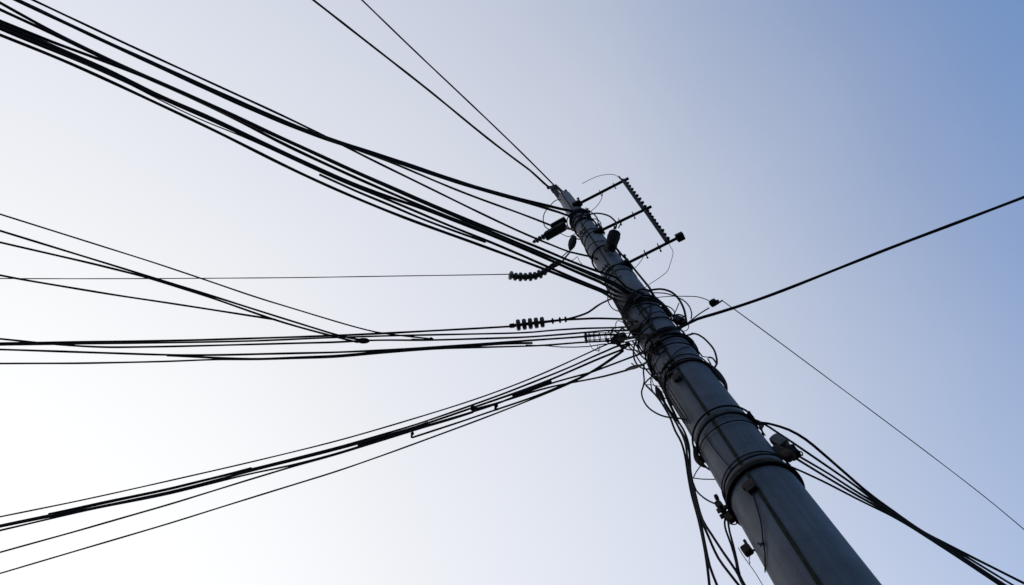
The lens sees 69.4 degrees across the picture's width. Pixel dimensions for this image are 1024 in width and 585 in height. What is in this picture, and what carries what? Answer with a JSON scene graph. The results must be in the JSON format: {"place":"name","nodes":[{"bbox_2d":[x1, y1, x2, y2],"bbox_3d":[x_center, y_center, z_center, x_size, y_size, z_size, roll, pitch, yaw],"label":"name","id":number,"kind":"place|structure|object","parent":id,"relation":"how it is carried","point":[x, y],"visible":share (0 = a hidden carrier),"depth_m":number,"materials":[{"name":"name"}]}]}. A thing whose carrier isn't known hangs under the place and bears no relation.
{"place":"outdoors","nodes":[
{"label":"outdoors","id":0,"kind":"place"},
{"bbox_2d":[0,274,270,319],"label":"cable","id":1,"kind":"object","parent":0,"point":[93,291],"visible":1,"depth_m":4.92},
{"bbox_2d":[0,22,287,152],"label":"cable","id":2,"kind":"object","parent":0,"point":[110,71],"visible":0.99,"depth_m":4.81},
{"bbox_2d":[0,241,357,342],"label":"cable","id":3,"kind":"object","parent":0,"point":[169,284],"visible":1,"depth_m":4.90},
{"bbox_2d":[0,230,368,341],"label":"cable","id":4,"kind":"object","parent":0,"point":[126,269],"visible":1,"depth_m":4.95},
{"bbox_2d":[0,213,431,339],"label":"cable","id":5,"kind":"object","parent":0,"point":[211,281],"visible":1,"depth_m":5.01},
{"bbox_2d":[0,0,1023,584],"label":"sky","id":6,"kind":"structure","parent":0,"point":[787,143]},
{"label":"ground","id":7,"kind":"structure","parent":0,"visible":0},
{"bbox_2d":[547,184,881,584],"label":"utility pole","id":8,"kind":"object","parent":7,"relation":"on","point":[806,542],"visible":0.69,"depth_m":3.10,"materials":[{"name":"concrete"}]},
{"bbox_2d":[13,0,581,217],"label":"cable","id":9,"kind":"object","parent":8,"relation":"attached to","point":[256,111],"visible":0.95,"depth_m":8.40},
{"bbox_2d":[20,0,584,213],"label":"cable","id":10,"kind":"object","parent":8,"relation":"attached to","point":[361,148],"visible":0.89,"depth_m":8.52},
{"bbox_2d":[31,0,596,259],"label":"cable","id":11,"kind":"object","parent":8,"relation":"attached to","point":[273,111],"visible":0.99,"depth_m":6.74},
{"bbox_2d":[0,33,631,303],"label":"cable","id":12,"kind":"object","parent":8,"relation":"attached to","point":[279,162],"visible":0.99,"depth_m":4.95,"materials":[{"name":"rubber"}]},
{"bbox_2d":[621,294,665,323],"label":"wire wrap","id":13,"kind":"object","parent":12,"relation":"attached to","point":[643,295],"visible":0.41,"depth_m":5.43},
{"bbox_2d":[0,28,631,300],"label":"cable","id":14,"kind":"object","parent":8,"relation":"attached to","point":[318,170],"visible":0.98,"depth_m":5.05,"materials":[{"name":"rubber"}]},
{"bbox_2d":[0,26,304,164],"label":"cable","id":15,"kind":"object","parent":14,"relation":"attached to","point":[150,94],"visible":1,"depth_m":4.81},
{"bbox_2d":[319,174,485,242],"bbox_3d":[-0.750,-0.571,5.117,1.225,0.041,0.032,22,-75,-9],"label":"cable","id":16,"kind":"object","parent":14,"relation":"attached to","point":[395,207],"visible":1,"depth_m":5.11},
{"bbox_2d":[0,19,633,295],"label":"cable","id":17,"kind":"object","parent":8,"relation":"attached to","point":[299,146],"visible":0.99,"depth_m":5.05,"materials":[{"name":"rubber"}]},
{"bbox_2d":[0,23,633,297],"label":"cable","id":18,"kind":"object","parent":8,"relation":"attached to","point":[408,203],"visible":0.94,"depth_m":5.14,"materials":[{"name":"rubber"}]},
{"bbox_2d":[0,8,637,295],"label":"cable","id":19,"kind":"object","parent":8,"relation":"attached to","point":[245,124],"visible":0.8,"depth_m":5.07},
{"bbox_2d":[0,1,644,293],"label":"cable","id":20,"kind":"object","parent":8,"relation":"attached to","point":[456,214],"visible":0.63,"depth_m":5.26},
{"bbox_2d":[0,351,647,530],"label":"cable","id":21,"kind":"object","parent":8,"relation":"attached to","point":[285,466],"visible":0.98,"depth_m":5.10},
{"bbox_2d":[0,411,472,552],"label":"cable","id":22,"kind":"object","parent":21,"relation":"attached to","point":[236,483],"visible":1,"depth_m":5.09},
{"bbox_2d":[628,346,656,381],"bbox_3d":[0.840,0.450,4.832,0.068,0.718,0.010,-34,-75,7],"label":"jumper wire","id":23,"kind":"object","parent":21,"relation":"hanging from","point":[641,363],"visible":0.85,"depth_m":4.70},
{"bbox_3d":[-0.109,0.785,5.067,0.033,0.026,0.053,-8,-73,0],"label":"cable hook","id":24,"kind":"object","parent":21,"relation":"hanging from","visible":0},
{"bbox_2d":[0,351,623,573],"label":"cable","id":25,"kind":"object","parent":24,"relation":"attached to","point":[617,355],"visible":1,"depth_m":5.07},
{"bbox_2d":[312,0,549,188],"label":"overhead wire","id":26,"kind":"object","parent":8,"relation":"attached to","point":[426,88],"visible":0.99,"depth_m":11.19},
{"bbox_2d":[361,0,561,191],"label":"overhead wire","id":27,"kind":"object","parent":8,"relation":"attached to","point":[473,106],"visible":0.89,"depth_m":10.97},
{"bbox_2d":[508,252,569,281],"bbox_3d":[0.308,-0.261,7.935,0.725,0.302,0.164,-15,-73,2],"label":"insulator string","id":28,"kind":"object","parent":8,"relation":"attached to","point":[520,276],"visible":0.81,"depth_m":7.81,"materials":[{"name":"ceramic"}]},
{"bbox_2d":[0,274,508,278],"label":"thin wire","id":29,"kind":"object","parent":28,"relation":"attached to","point":[264,277],"visible":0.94,"depth_m":7.73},
{"bbox_2d":[543,217,573,240],"bbox_3d":[0.572,-0.755,9.024,0.392,0.644,0.121,-34,-75,7],"label":"splice housing","id":30,"kind":"object","parent":8,"relation":"attached to","point":[559,227],"visible":0.86,"depth_m":9.11,"materials":[{"name":"black plastic"}]},
{"bbox_2d":[361,152,553,226],"bbox_3d":[-14.082,-7.307,6.659,32.502,0.655,0.285,24,-76,-9],"label":"cable","id":31,"kind":"object","parent":30,"relation":"attached to","point":[468,194],"visible":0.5,"depth_m":8.92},
{"bbox_2d":[532,234,544,242],"bbox_3d":[0.343,-0.673,9.306,0.194,0.123,0.072,-34,-75,7],"label":"post insulator","id":32,"kind":"object","parent":30,"relation":"attached to","point":[541,237],"visible":0.74,"depth_m":9.29,"materials":[{"name":"ceramic"}]},
{"bbox_2d":[473,361,646,409],"bbox_3d":[0.334,0.685,4.885,1.220,0.379,0.190,-23,-74,4],"label":"cable","id":33,"kind":"object","parent":8,"relation":"attached to","point":[618,372],"visible":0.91,"depth_m":5.04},
{"bbox_2d":[625,363,640,369],"bbox_3d":[0.804,0.493,4.883,0.033,0.246,0.151,17,-75,-7],"label":"cable grip","id":34,"kind":"object","parent":33,"relation":"attached to","point":[634,367],"visible":1,"depth_m":4.87,"materials":[{"name":"black plastic"}]},
{"bbox_2d":[568,235,579,250],"bbox_3d":[0.683,-0.561,8.179,0.171,0.401,0.090,-43,-76,10],"label":"pear insulator","id":35,"kind":"object","parent":8,"relation":"attached to","point":[573,239],"visible":0.98,"depth_m":8.12,"materials":[{"name":"ceramic"}]},
{"bbox_2d":[569,208,591,232],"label":"wire wrap","id":36,"kind":"object","parent":8,"relation":"attached to","point":[575,211],"visible":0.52,"depth_m":8.87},
{"bbox_2d":[573,217,596,237],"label":"wire wrap","id":37,"kind":"object","parent":8,"relation":"attached to","point":[577,221],"visible":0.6,"depth_m":8.45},
{"bbox_2d":[567,297,614,318],"bbox_3d":[0.606,0.077,5.712,0.456,0.797,0.168,16,-75,-7],"label":"insulator lead","id":38,"kind":"object","parent":8,"relation":"attached to","point":[592,309],"visible":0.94,"depth_m":5.33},
{"bbox_2d":[586,213,616,228],"bbox_3d":[0.957,-0.791,8.221,0.302,1.198,0.074,-17,-73,3],"label":"cable loop","id":39,"kind":"object","parent":8,"relation":"attached to","point":[613,219],"visible":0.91,"depth_m":8.19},
{"bbox_2d":[567,317,637,321],"bbox_3d":[0.636,0.226,5.346,0.467,0.494,0.150,-8,-73,0],"label":"insulator lead","id":40,"kind":"object","parent":8,"relation":"attached to","point":[602,318],"visible":0.99,"depth_m":5.34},
{"bbox_2d":[509,316,568,330],"bbox_3d":[0.194,0.214,5.334,0.430,0.084,0.085,-8,-73,0],"label":"insulator string","id":41,"kind":"object","parent":40,"relation":"attached to","point":[524,324],"visible":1,"depth_m":5.31,"materials":[{"name":"ceramic"}]},
{"bbox_2d":[0,325,510,343],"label":"cable","id":42,"kind":"object","parent":41,"relation":"attached to","point":[307,336],"visible":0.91,"depth_m":5.24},
{"bbox_2d":[622,297,669,331],"bbox_3d":[0.979,0.185,5.403,0.321,0.161,0.322,-8,-73,0],"label":"wire wrap","id":43,"kind":"object","parent":40,"relation":"attached to","point":[626,309],"visible":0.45,"depth_m":5.35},
{"bbox_2d":[591,244,620,269],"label":"wire wrap","id":44,"kind":"object","parent":8,"relation":"attached to","point":[594,251],"visible":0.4,"depth_m":7.08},
{"bbox_2d":[604,222,621,251],"bbox_3d":[0.920,-0.504,6.797,0.129,0.255,0.312,6,-74,-4],"label":"capsule housing","id":45,"kind":"object","parent":8,"relation":"attached to","point":[613,239],"visible":0.99,"depth_m":6.70,"materials":[{"name":"black plastic"}]},
{"bbox_2d":[607,323,641,348],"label":"clamp block","id":46,"kind":"structure","parent":8,"relation":"attached to","point":[634,328],"depth_m":5.08,"materials":[{"name":"black plastic"}]},
{"bbox_2d":[0,333,618,355],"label":"cable","id":47,"kind":"object","parent":46,"relation":"attached to","point":[243,354],"visible":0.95,"depth_m":5.16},
{"bbox_2d":[0,341,620,516],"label":"cable","id":48,"kind":"object","parent":46,"relation":"attached to","point":[312,446],"visible":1,"depth_m":5.17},
{"bbox_2d":[0,340,621,363],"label":"cable","id":49,"kind":"object","parent":46,"relation":"attached to","point":[299,358],"visible":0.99,"depth_m":5.15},
{"bbox_2d":[166,342,532,359],"bbox_3d":[-1.115,0.416,5.149,2.524,0.042,0.067,-2,-73,-2],"label":"cable","id":50,"kind":"object","parent":49,"relation":"attached to","point":[350,354],"visible":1,"depth_m":5.15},
{"bbox_2d":[584,332,614,351],"bbox_3d":[0.622,0.354,5.290,0.217,0.101,0.141,0,-73,-3],"label":"wire cage","id":51,"kind":"object","parent":49,"relation":"attached to","point":[605,338],"visible":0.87,"depth_m":5.29,"materials":[{"name":"black metal"}]},
{"bbox_2d":[0,344,624,524],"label":"cable","id":52,"kind":"object","parent":46,"relation":"attached to","point":[519,387],"visible":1,"depth_m":5.14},
{"bbox_2d":[0,347,626,527],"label":"cable","id":53,"kind":"object","parent":46,"relation":"attached to","point":[354,444],"visible":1,"depth_m":5.12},
{"bbox_2d":[48,467,251,514],"bbox_3d":[-2.520,1.391,5.151,1.451,0.047,0.031,-13,-73,1],"label":"cable","id":54,"kind":"object","parent":53,"relation":"on","point":[160,490],"visible":1,"depth_m":5.14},
{"bbox_2d":[357,422,427,445],"bbox_3d":[-0.821,0.980,5.107,0.512,0.038,0.031,-17,-73,3],"label":"cable","id":55,"kind":"object","parent":53,"relation":"attached to","point":[386,435],"visible":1,"depth_m":5.10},
{"bbox_2d":[412,350,623,438],"bbox_3d":[0.048,0.713,5.059,1.562,0.120,0.064,-22,-74,4],"label":"cable","id":56,"kind":"object","parent":55,"relation":"attached to","point":[424,433],"visible":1,"depth_m":5.03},
{"bbox_2d":[512,380,551,395],"bbox_3d":[0.137,0.657,5.066,0.291,0.031,0.027,-19,-73,3],"label":"cable","id":57,"kind":"object","parent":53,"relation":"attached to","point":[527,389],"visible":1,"depth_m":5.05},
{"bbox_2d":[0,325,633,345],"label":"cable","id":58,"kind":"object","parent":46,"relation":"attached to","point":[318,337],"visible":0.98,"depth_m":5.21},
{"bbox_2d":[0,328,637,347],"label":"cable","id":59,"kind":"object","parent":46,"relation":"attached to","point":[323,342],"visible":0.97,"depth_m":5.19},
{"bbox_2d":[526,343,616,347],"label":"cable","id":60,"kind":"object","parent":46,"relation":"attached to","point":[569,347],"visible":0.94,"depth_m":5.20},
{"bbox_2d":[617,196,1023,340],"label":"cable","id":61,"kind":"object","parent":46,"relation":"attached to","point":[833,270],"visible":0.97,"depth_m":4.78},
{"bbox_2d":[571,176,684,265],"bbox_3d":[1.201,-0.829,7.968,0.798,3.343,0.168,-27,-74,6],"label":"bracket rack","id":62,"kind":"object","parent":8,"relation":"attached to","point":[679,236],"visible":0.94,"depth_m":7.82,"materials":[{"name":"black metal"}]},
{"bbox_2d":[623,288,654,317],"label":"wire wrap","id":63,"kind":"object","parent":8,"relation":"attached to","point":[645,289],"visible":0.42,"depth_m":5.57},
{"bbox_2d":[634,294,643,301],"bbox_3d":[0.915,0.044,5.349,0.067,0.045,0.034,-34,-75,7],"label":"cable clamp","id":64,"kind":"object","parent":8,"relation":"attached to","point":[638,297],"visible":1,"depth_m":5.33,"materials":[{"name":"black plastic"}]},
{"bbox_2d":[633,325,651,369],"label":"wire wrap","id":65,"kind":"object","parent":8,"relation":"attached to","point":[635,344],"visible":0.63,"depth_m":4.82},
{"bbox_2d":[632,302,655,330],"bbox_3d":[0.912,0.152,5.088,0.060,0.666,0.019,-34,-75,8],"label":"surface wire","id":66,"kind":"object","parent":8,"relation":"attached to","point":[651,322],"visible":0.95,"depth_m":4.98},
{"bbox_2d":[625,303,672,318],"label":"wire wrap","id":67,"kind":"object","parent":8,"relation":"attached to","point":[666,311],"visible":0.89,"depth_m":5.21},
{"bbox_2d":[635,311,666,351],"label":"wire wrap","id":68,"kind":"object","parent":8,"relation":"attached to","point":[645,319],"visible":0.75,"depth_m":4.99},
{"bbox_2d":[621,325,683,342],"bbox_3d":[0.889,0.266,4.699,0.394,0.303,0.008,-34,-75,7],"label":"jumper wire","id":69,"kind":"object","parent":8,"relation":"attached to","point":[654,335],"visible":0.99,"depth_m":4.65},
{"bbox_2d":[644,346,666,355],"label":"jumper wire","id":70,"kind":"object","parent":8,"relation":"attached to","point":[655,354],"visible":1,"depth_m":4.48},
{"bbox_2d":[649,337,662,353],"bbox_3d":[0.889,0.331,4.538,0.089,0.124,0.050,-41,-76,9],"label":"cable clamp","id":71,"kind":"object","parent":8,"relation":"attached to","point":[657,341],"visible":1,"depth_m":4.54,"materials":[{"name":"metal"}]},
{"bbox_2d":[638,304,674,319],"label":"wire wrap","id":72,"kind":"object","parent":8,"relation":"attached to","point":[658,304],"visible":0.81,"depth_m":5.11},
{"bbox_2d":[637,316,679,351],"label":"wire wrap","id":73,"kind":"object","parent":8,"relation":"attached to","point":[676,324],"visible":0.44,"depth_m":4.97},
{"bbox_2d":[650,348,666,398],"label":"wire wrap","id":74,"kind":"object","parent":8,"relation":"attached to","point":[652,372],"visible":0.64,"depth_m":4.36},
{"bbox_2d":[655,386,664,400],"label":"tape wrap","id":75,"kind":"object","parent":8,"relation":"attached to","point":[658,391],"visible":0.86,"depth_m":4.32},
{"bbox_2d":[641,365,685,420],"bbox_3d":[0.859,0.614,4.293,0.079,0.956,0.195,26,-76,-10],"label":"cable loop","id":76,"kind":"object","parent":8,"relation":"attached to","point":[648,407],"visible":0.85,"depth_m":4.39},
{"bbox_2d":[645,385,710,584],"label":"drop cable","id":77,"kind":"object","parent":76,"relation":"hanging from","point":[684,453],"visible":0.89,"depth_m":3.50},
{"bbox_2d":[647,365,679,421],"bbox_3d":[0.884,0.579,4.346,0.019,0.828,0.008,-34,-75,7],"label":"surface wire","id":78,"kind":"object","parent":8,"relation":"attached to","point":[664,392],"visible":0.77,"depth_m":4.32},
{"bbox_2d":[644,326,684,360],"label":"wire wrap","id":79,"kind":"object","parent":8,"relation":"attached to","point":[681,330],"visible":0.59,"depth_m":4.74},
{"bbox_2d":[649,288,686,322],"bbox_3d":[1.149,0.075,5.356,0.145,0.877,0.021,-30,-74,6],"label":"cable loop","id":80,"kind":"object","parent":8,"relation":"attached to","point":[680,301],"visible":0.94,"depth_m":5.35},
{"bbox_2d":[652,364,684,423],"bbox_3d":[0.876,0.565,4.182,0.012,0.775,0.034,1,-73,-3],"label":"surface wire","id":81,"kind":"object","parent":8,"relation":"attached to","point":[669,397],"visible":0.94,"depth_m":4.12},
{"bbox_2d":[651,364,688,423],"bbox_3d":[0.878,0.554,4.154,0.008,0.850,0.032,-8,-73,0],"label":"surface wire","id":82,"kind":"object","parent":8,"relation":"attached to","point":[671,398],"visible":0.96,"depth_m":4.05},
{"bbox_2d":[653,364,690,423],"bbox_3d":[0.881,0.547,4.114,0.007,0.831,0.026,-8,-73,0],"label":"surface wire","id":83,"kind":"object","parent":8,"relation":"attached to","point":[673,395],"visible":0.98,"depth_m":4.01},
{"bbox_2d":[653,292,691,318],"bbox_3d":[1.158,0.077,5.330,0.162,0.782,0.014,-30,-74,7],"label":"cable loop","id":84,"kind":"object","parent":8,"relation":"attached to","point":[680,298],"visible":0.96,"depth_m":5.28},
{"bbox_2d":[647,332,699,379],"bbox_3d":[1.012,0.417,4.631,0.333,0.123,0.333,-8,-73,0],"label":"wire wrap","id":85,"kind":"object","parent":8,"relation":"attached to","point":[685,336],"visible":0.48,"depth_m":4.60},
{"bbox_2d":[667,371,681,382],"bbox_3d":[0.901,0.467,4.098,0.060,0.165,0.053,-34,-75,7],"label":"cable clamp","id":86,"kind":"object","parent":8,"relation":"attached to","point":[676,377],"visible":1,"depth_m":4.07,"materials":[{"name":"metal"}]},
{"bbox_2d":[650,342,701,357],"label":"wire wrap","id":87,"kind":"object","parent":8,"relation":"attached to","point":[675,343],"visible":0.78,"depth_m":4.46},
{"bbox_2d":[663,347,689,405],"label":"wire wrap","id":88,"kind":"object","parent":8,"relation":"attached to","point":[670,359],"visible":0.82,"depth_m":4.33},
{"bbox_2d":[673,314,685,325],"bbox_3d":[1.135,0.175,5.017,0.080,0.255,0.052,-34,-75,7],"label":"cable clamp","id":89,"kind":"object","parent":8,"relation":"attached to","point":[679,319],"visible":0.94,"depth_m":4.96,"materials":[{"name":"black plastic"}]},
{"bbox_2d":[616,247,673,317],"bbox_3d":[1.066,-0.149,6.221,0.042,2.263,0.029,-8,-73,0],"label":"cable loop","id":90,"kind":"object","parent":89,"relation":"attached to","point":[649,287],"visible":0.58,"depth_m":5.98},
{"bbox_2d":[657,296,708,300],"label":"jumper wire","id":91,"kind":"object","parent":8,"relation":"attached to","point":[683,296],"visible":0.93,"depth_m":5.30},
{"bbox_2d":[660,353,706,387],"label":"wire wrap","id":92,"kind":"object","parent":8,"relation":"attached to","point":[680,355],"visible":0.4,"depth_m":4.31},
{"bbox_2d":[664,357,711,402],"bbox_3d":[0.986,0.476,4.214,0.314,0.063,0.193,-34,-75,7],"label":"wire wrap","id":93,"kind":"object","parent":8,"relation":"attached to","point":[674,363],"visible":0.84,"depth_m":4.21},
{"bbox_2d":[659,395,717,584],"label":"drop cable","id":94,"kind":"object","parent":8,"relation":"attached to","point":[705,545],"visible":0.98,"depth_m":3.18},
{"bbox_2d":[693,447,706,467],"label":"tape wrap","id":95,"kind":"object","parent":8,"relation":"attached to","point":[698,461],"visible":0.91,"depth_m":3.57,"materials":[{"name":"plastic"}]},
{"bbox_2d":[681,298,722,328],"bbox_3d":[1.256,0.142,4.927,0.340,0.132,0.050,-34,-75,7],"label":"rod box","id":96,"kind":"object","parent":8,"relation":"attached to","point":[713,302],"visible":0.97,"depth_m":4.93,"materials":[{"name":"black plastic"}]},
{"bbox_2d":[723,301,1023,529],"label":"guy wire","id":97,"kind":"object","parent":96,"relation":"attached to","point":[874,413],"visible":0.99,"depth_m":5.20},
{"bbox_2d":[665,402,739,584],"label":"drop cable","id":98,"kind":"object","parent":8,"relation":"attached to","point":[716,554],"visible":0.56,"depth_m":3.05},
{"bbox_2d":[687,333,717,367],"bbox_3d":[1.174,0.343,4.491,0.093,0.584,0.018,-26,-74,5],"label":"cable loop","id":99,"kind":"object","parent":8,"relation":"attached to","point":[712,347],"visible":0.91,"depth_m":4.48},
{"bbox_2d":[663,403,744,584],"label":"drop cable","id":100,"kind":"object","parent":8,"relation":"attached to","point":[708,529],"visible":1,"depth_m":3.24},
{"bbox_2d":[707,356,727,390],"bbox_3d":[1.164,0.448,4.173,0.063,0.455,0.035,-8,-73,0],"label":"cable loop","id":101,"kind":"object","parent":8,"relation":"attached to","point":[718,375],"visible":0.9,"depth_m":4.12,"materials":[{"name":"black plastic"}]},
{"bbox_2d":[691,405,758,462],"bbox_3d":[1.054,0.710,3.655,0.338,0.030,0.338,-8,-73,0],"label":"wire wrap","id":102,"kind":"object","parent":8,"relation":"attached to","point":[707,412],"visible":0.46,"depth_m":3.62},
{"bbox_2d":[714,494,736,524],"bbox_3d":[0.916,0.939,3.201,0.046,0.208,0.040,-34,-75,7],"label":"cable clamp","id":103,"kind":"object","parent":8,"relation":"attached to","point":[730,517],"visible":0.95,"depth_m":3.14,"materials":[{"name":"metal"}]},
{"bbox_2d":[694,484,713,503],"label":"drop cable","id":104,"kind":"object","parent":103,"relation":"attached to","point":[703,497],"visible":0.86,"depth_m":3.32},
{"bbox_2d":[724,517,741,584],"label":"drop cable","id":105,"kind":"object","parent":103,"relation":"attached to","point":[727,534],"visible":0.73,"depth_m":3.00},
{"bbox_2d":[727,518,745,584],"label":"drop cable","id":106,"kind":"object","parent":103,"relation":"attached to","point":[735,554],"visible":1,"depth_m":2.92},
{"bbox_2d":[696,411,763,470],"bbox_3d":[1.057,0.732,3.583,0.339,0.030,0.339,-8,-73,0],"label":"wire wrap","id":107,"kind":"object","parent":8,"relation":"attached to","point":[713,418],"visible":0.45,"depth_m":3.54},
{"bbox_2d":[699,420,765,461],"bbox_3d":[1.014,0.683,3.509,0.320,0.073,0.173,-34,-75,7],"label":"wire wrap","id":108,"kind":"object","parent":8,"relation":"attached to","point":[723,424],"visible":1,"depth_m":3.47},
{"bbox_2d":[738,539,762,584],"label":"lashed box","id":109,"kind":"object","parent":8,"relation":"attached to","point":[747,550],"visible":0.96,"depth_m":2.93,"materials":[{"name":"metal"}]},
{"bbox_2d":[721,451,782,498],"bbox_3d":[1.072,0.837,3.233,0.320,0.026,0.320,-8,-73,0],"label":"wire wrap","id":110,"kind":"object","parent":8,"relation":"attached to","point":[736,460],"visible":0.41,"depth_m":3.20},
{"bbox_2d":[723,453,790,503],"bbox_3d":[1.030,0.792,3.159,0.328,0.053,0.199,-34,-75,8],"label":"wire wrap","id":111,"kind":"object","parent":8,"relation":"attached to","point":[741,461],"visible":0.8,"depth_m":3.15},
{"bbox_2d":[752,492,765,572],"bbox_3d":[0.946,0.926,2.868,0.040,0.310,0.199,7,-74,-5],"label":"surface wire","id":112,"kind":"object","parent":8,"relation":"attached to","point":[762,535],"visible":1,"depth_m":2.78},
{"bbox_2d":[769,433,802,461],"bbox_3d":[1.211,0.698,3.292,0.115,0.206,0.071,-34,-75,7],"label":"cable clamp","id":113,"kind":"object","parent":8,"relation":"attached to","point":[784,448],"visible":0.92,"depth_m":3.25,"materials":[{"name":"grey paint"}]},
{"bbox_2d":[797,459,1004,584],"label":"cable","id":114,"kind":"object","parent":113,"relation":"attached to","point":[841,486],"visible":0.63,"depth_m":3.38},
{"bbox_2d":[800,456,1006,584],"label":"cable","id":115,"kind":"object","parent":113,"relation":"attached to","point":[851,488],"visible":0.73,"depth_m":3.44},
{"bbox_2d":[747,413,1013,584],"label":"cable","id":116,"kind":"object","parent":8,"relation":"attached to","point":[864,492],"visible":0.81,"depth_m":3.60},
{"bbox_2d":[754,421,1023,583],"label":"cable","id":117,"kind":"object","parent":8,"relation":"attached to","point":[862,487],"visible":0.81,"depth_m":3.66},
{"bbox_2d":[792,466,1000,584],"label":"cable","id":118,"kind":"object","parent":8,"relation":"attached to","point":[916,530],"visible":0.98,"depth_m":3.34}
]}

